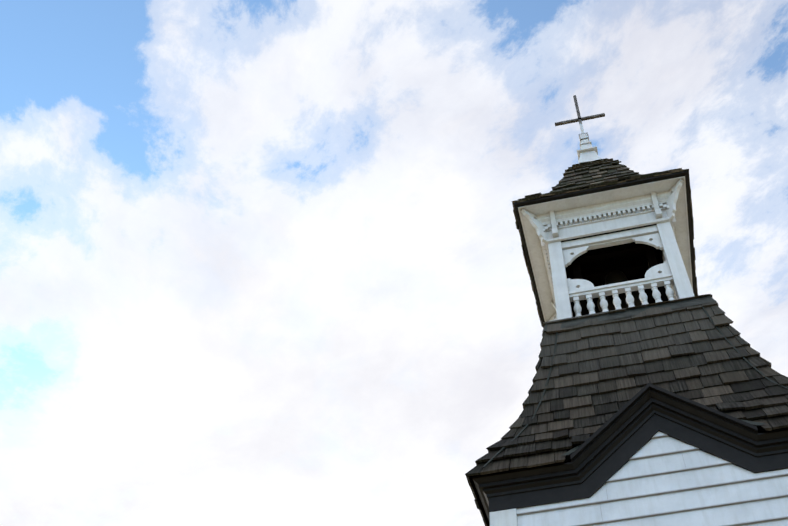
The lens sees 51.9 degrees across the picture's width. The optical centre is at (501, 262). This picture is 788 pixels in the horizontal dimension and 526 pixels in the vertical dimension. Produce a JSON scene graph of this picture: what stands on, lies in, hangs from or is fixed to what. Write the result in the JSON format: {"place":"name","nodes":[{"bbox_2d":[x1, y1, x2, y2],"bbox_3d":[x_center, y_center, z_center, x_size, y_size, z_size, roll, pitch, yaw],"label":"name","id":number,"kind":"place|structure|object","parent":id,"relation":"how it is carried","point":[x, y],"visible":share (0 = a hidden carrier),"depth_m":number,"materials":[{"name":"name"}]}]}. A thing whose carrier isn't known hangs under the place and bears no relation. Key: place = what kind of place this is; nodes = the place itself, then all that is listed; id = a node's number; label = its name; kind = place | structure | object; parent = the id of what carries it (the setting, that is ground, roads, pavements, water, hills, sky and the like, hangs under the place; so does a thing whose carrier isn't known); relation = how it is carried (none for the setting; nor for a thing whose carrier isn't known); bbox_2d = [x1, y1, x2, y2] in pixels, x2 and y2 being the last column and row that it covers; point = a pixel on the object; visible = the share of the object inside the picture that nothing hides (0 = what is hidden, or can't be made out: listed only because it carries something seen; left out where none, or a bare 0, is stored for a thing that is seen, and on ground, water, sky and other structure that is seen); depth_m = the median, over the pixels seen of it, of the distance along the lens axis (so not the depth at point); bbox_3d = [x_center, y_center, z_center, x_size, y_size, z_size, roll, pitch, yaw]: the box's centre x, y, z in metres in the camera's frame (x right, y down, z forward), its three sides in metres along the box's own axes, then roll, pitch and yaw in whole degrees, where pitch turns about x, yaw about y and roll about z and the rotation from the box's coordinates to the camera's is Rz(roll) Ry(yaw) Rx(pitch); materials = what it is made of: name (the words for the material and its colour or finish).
{"place":"outdoors","nodes":[
{"label":"outdoors","id":0,"kind":"place"},
{"bbox_2d":[0,0,787,525],"label":"sky","id":1,"kind":"structure","parent":0,"point":[262,262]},
{"bbox_2d":[516,431,787,525],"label":"siding","id":2,"kind":"object","parent":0,"point":[654,481],"visible":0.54,"depth_m":6.95,"materials":[{"name":"white wood"}]},
{"bbox_2d":[489,508,516,525],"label":"tower corner boards","id":3,"kind":"object","parent":2,"relation":"attached to","point":[508,517],"visible":0.88,"depth_m":7.08,"materials":[{"name":"white wood"}]},
{"bbox_2d":[465,294,787,525],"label":"roof","id":4,"kind":"structure","parent":2,"relation":"on","point":[603,372],"depth_m":8.46,"materials":[{"name":"brown wood"}]},
{"bbox_2d":[561,224,667,316],"bbox_3d":[1.675,0.615,11.157,1.690,2.245,1.690,-10,-51,6],"label":"belfry interior","id":5,"kind":"object","parent":4,"relation":"on","point":[630,261],"visible":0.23,"depth_m":11.68,"materials":[{"name":"black"}]},
{"bbox_2d":[597,262,651,311],"bbox_3d":[1.744,0.201,11.636,0.845,1.045,0.750,-10,-51,6],"label":"bell","id":6,"kind":"object","parent":5,"relation":"hanging from","point":[614,276],"visible":0.31,"depth_m":11.45,"materials":[{"name":"brown metal"}]},
{"bbox_2d":[548,221,693,319],"bbox_3d":[1.683,0.771,10.965,1.710,1.750,1.710,-10,-51,6],"label":"belfry frame","id":7,"kind":"object","parent":4,"relation":"on","point":[669,273],"visible":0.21,"depth_m":10.40,"materials":[{"name":"white wood"}]},
{"bbox_2d":[518,176,692,321],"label":"soffit","id":8,"kind":"structure","parent":7,"relation":"on","point":[544,224],"depth_m":11.36,"materials":[{"name":"white wood"}]},
{"bbox_2d":[511,158,697,326],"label":"roof","id":9,"kind":"structure","parent":8,"relation":"on","point":[598,173],"depth_m":12.49,"materials":[{"name":"wood"}]},
{"bbox_2d":[577,138,601,166],"bbox_3d":[1.541,-1.853,14.184,0.570,1.200,0.570,-10,-51,6],"label":"finial base","id":10,"kind":"object","parent":9,"relation":"on","point":[586,151],"visible":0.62,"depth_m":14.11,"materials":[{"name":"white paint"}]},
{"bbox_2d":[555,95,604,142],"bbox_3d":[1.490,-2.786,15.328,0.970,1.785,0.170,-10,-51,6],"label":"cross","id":11,"kind":"object","parent":10,"relation":"attached to","point":[580,119],"visible":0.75,"depth_m":15.26,"materials":[{"name":"metal"}]},
{"bbox_2d":[513,170,695,324],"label":"roof edge trim","id":12,"kind":"structure","parent":9,"relation":"attached to","point":[600,189],"depth_m":11.38,"materials":[{"name":"black wood"}]},
{"bbox_2d":[542,296,716,331],"bbox_3d":[1.717,1.367,10.236,2.114,0.233,2.118,-10,-51,6],"label":"roof flashing","id":13,"kind":"object","parent":4,"relation":"on","point":[672,305],"visible":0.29,"depth_m":9.59,"materials":[{"name":"grey metal"}]},
{"bbox_2d":[482,307,787,467],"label":"roof hip flashing","id":14,"kind":"object","parent":4,"relation":"attached to","point":[716,327],"visible":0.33,"depth_m":8.39,"materials":[{"name":"grey metal"}]},
{"bbox_2d":[473,389,787,522],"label":"tower cornice","id":15,"kind":"structure","parent":2,"relation":"attached to","point":[592,468],"depth_m":7.26,"materials":[{"name":"black wood"}]},
{"bbox_2d":[570,383,757,461],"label":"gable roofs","id":16,"kind":"structure","parent":2,"relation":"on","point":[616,416],"depth_m":7.40,"materials":[{"name":"black wood"}]},
{"bbox_2d":[561,419,764,455],"bbox_3d":[1.790,2.728,8.565,3.607,0.710,3.607,-10,-51,6],"label":"valley flashing","id":17,"kind":"object","parent":16,"relation":"on","point":[578,446],"visible":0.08,"depth_m":7.26,"materials":[{"name":"grey metal"}]}
]}

